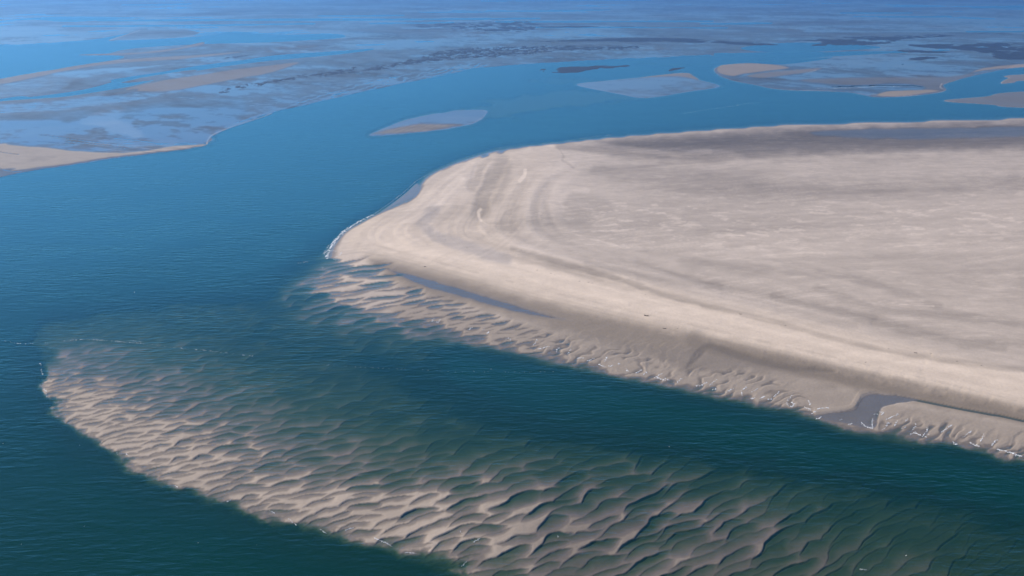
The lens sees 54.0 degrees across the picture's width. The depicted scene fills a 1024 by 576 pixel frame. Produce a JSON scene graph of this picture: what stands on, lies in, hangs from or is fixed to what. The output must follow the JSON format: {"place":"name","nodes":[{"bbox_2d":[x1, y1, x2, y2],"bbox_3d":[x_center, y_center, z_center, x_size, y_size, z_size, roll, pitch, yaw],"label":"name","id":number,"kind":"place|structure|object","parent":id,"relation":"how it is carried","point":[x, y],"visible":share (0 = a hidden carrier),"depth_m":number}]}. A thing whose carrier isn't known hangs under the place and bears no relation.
{"place":"outdoors","nodes":[
{"label":"outdoors","id":0,"kind":"place"},
{"bbox_2d":[210,77,626,357],"bbox_3d":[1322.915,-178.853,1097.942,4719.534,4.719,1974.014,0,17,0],"label":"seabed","id":1,"kind":"structure","parent":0,"point":[530,99],"depth_m":1286.43},
{"bbox_2d":[368,107,495,136],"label":"sandbar","id":2,"kind":"structure","parent":1,"relation":"on","point":[449,120],"depth_m":1096.12},
{"bbox_2d":[33,304,1023,575],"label":"rippled shoal","id":3,"kind":"structure","parent":1,"relation":"on","point":[215,424],"depth_m":313.31},
{"bbox_2d":[255,116,1023,463],"bbox_3d":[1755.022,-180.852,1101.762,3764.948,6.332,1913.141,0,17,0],"label":"sandbank","id":4,"kind":"structure","parent":1,"relation":"on","point":[847,276],"depth_m":537.84},
{"bbox_2d":[575,50,1023,107],"bbox_3d":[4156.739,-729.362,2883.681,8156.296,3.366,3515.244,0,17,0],"label":"mudflat","id":5,"kind":"structure","parent":1,"relation":"on","point":[928,76],"depth_m":1594.25},
{"bbox_2d":[898,50,946,52],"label":"mussel bed","id":6,"kind":"object","parent":5,"relation":"on","point":[910,51],"visible":1,"depth_m":2159.65},
{"bbox_2d":[909,56,937,59],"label":"mussel bed","id":7,"kind":"object","parent":5,"relation":"on","point":[921,58],"visible":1,"depth_m":1970.89},
{"bbox_2d":[908,43,1023,59],"bbox_3d":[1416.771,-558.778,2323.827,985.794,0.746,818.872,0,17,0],"label":"mussel bed","id":8,"kind":"object","parent":5,"relation":"on","point":[990,48],"visible":1,"depth_m":2254.99},
{"bbox_2d":[0,0,1023,575],"bbox_3d":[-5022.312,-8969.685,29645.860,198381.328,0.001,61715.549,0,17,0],"label":"water","id":9,"kind":"structure","parent":0,"point":[254,216],"depth_m":496.18},
{"bbox_2d":[320,140,570,276],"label":"surf foam","id":10,"kind":"object","parent":9,"relation":"on","point":[346,231],"visible":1,"depth_m":606.67},
{"bbox_2d":[39,363,905,569],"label":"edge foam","id":11,"kind":"object","parent":9,"relation":"on","point":[349,528],"visible":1,"depth_m":284.65},
{"bbox_2d":[541,65,628,72],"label":"mussel bed","id":12,"kind":"object","parent":9,"relation":"on","point":[570,69],"visible":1,"depth_m":1750.06},
{"bbox_2d":[436,319,1021,456],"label":"edge foam","id":13,"kind":"object","parent":9,"relation":"on","point":[793,403],"visible":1,"depth_m":368.15},
{"bbox_2d":[0,0,1023,177],"bbox_3d":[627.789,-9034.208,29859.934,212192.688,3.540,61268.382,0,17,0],"label":"tidal flat","id":14,"kind":"structure","parent":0,"point":[170,112],"depth_m":2394.09},
{"bbox_2d":[191,55,248,62],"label":"mussel clumps","id":15,"kind":"object","parent":14,"relation":"on","point":[234,57],"visible":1,"depth_m":2022.12},
{"bbox_2d":[200,44,638,97],"bbox_3d":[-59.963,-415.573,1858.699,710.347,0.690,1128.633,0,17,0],"label":"mussel clumps","id":16,"kind":"object","parent":14,"relation":"on","point":[469,50],"visible":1,"depth_m":2078.52},
{"bbox_2d":[413,21,543,31],"bbox_3d":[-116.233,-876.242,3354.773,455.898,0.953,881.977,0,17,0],"label":"mussel clumps","id":17,"kind":"object","parent":14,"relation":"on","point":[501,25],"visible":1,"depth_m":3293.43},
{"bbox_2d":[519,26,633,27],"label":"mussel bed","id":18,"kind":"object","parent":14,"relation":"on","point":[573,26],"visible":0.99,"depth_m":3278.64},
{"bbox_2d":[544,38,777,45],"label":"mussel bed","id":19,"kind":"object","parent":14,"relation":"on","point":[661,40],"visible":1,"depth_m":2542.14},
{"bbox_2d":[803,34,953,45],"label":"mussel bed","id":20,"kind":"object","parent":14,"relation":"on","point":[853,41],"visible":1,"depth_m":2550.10}
]}

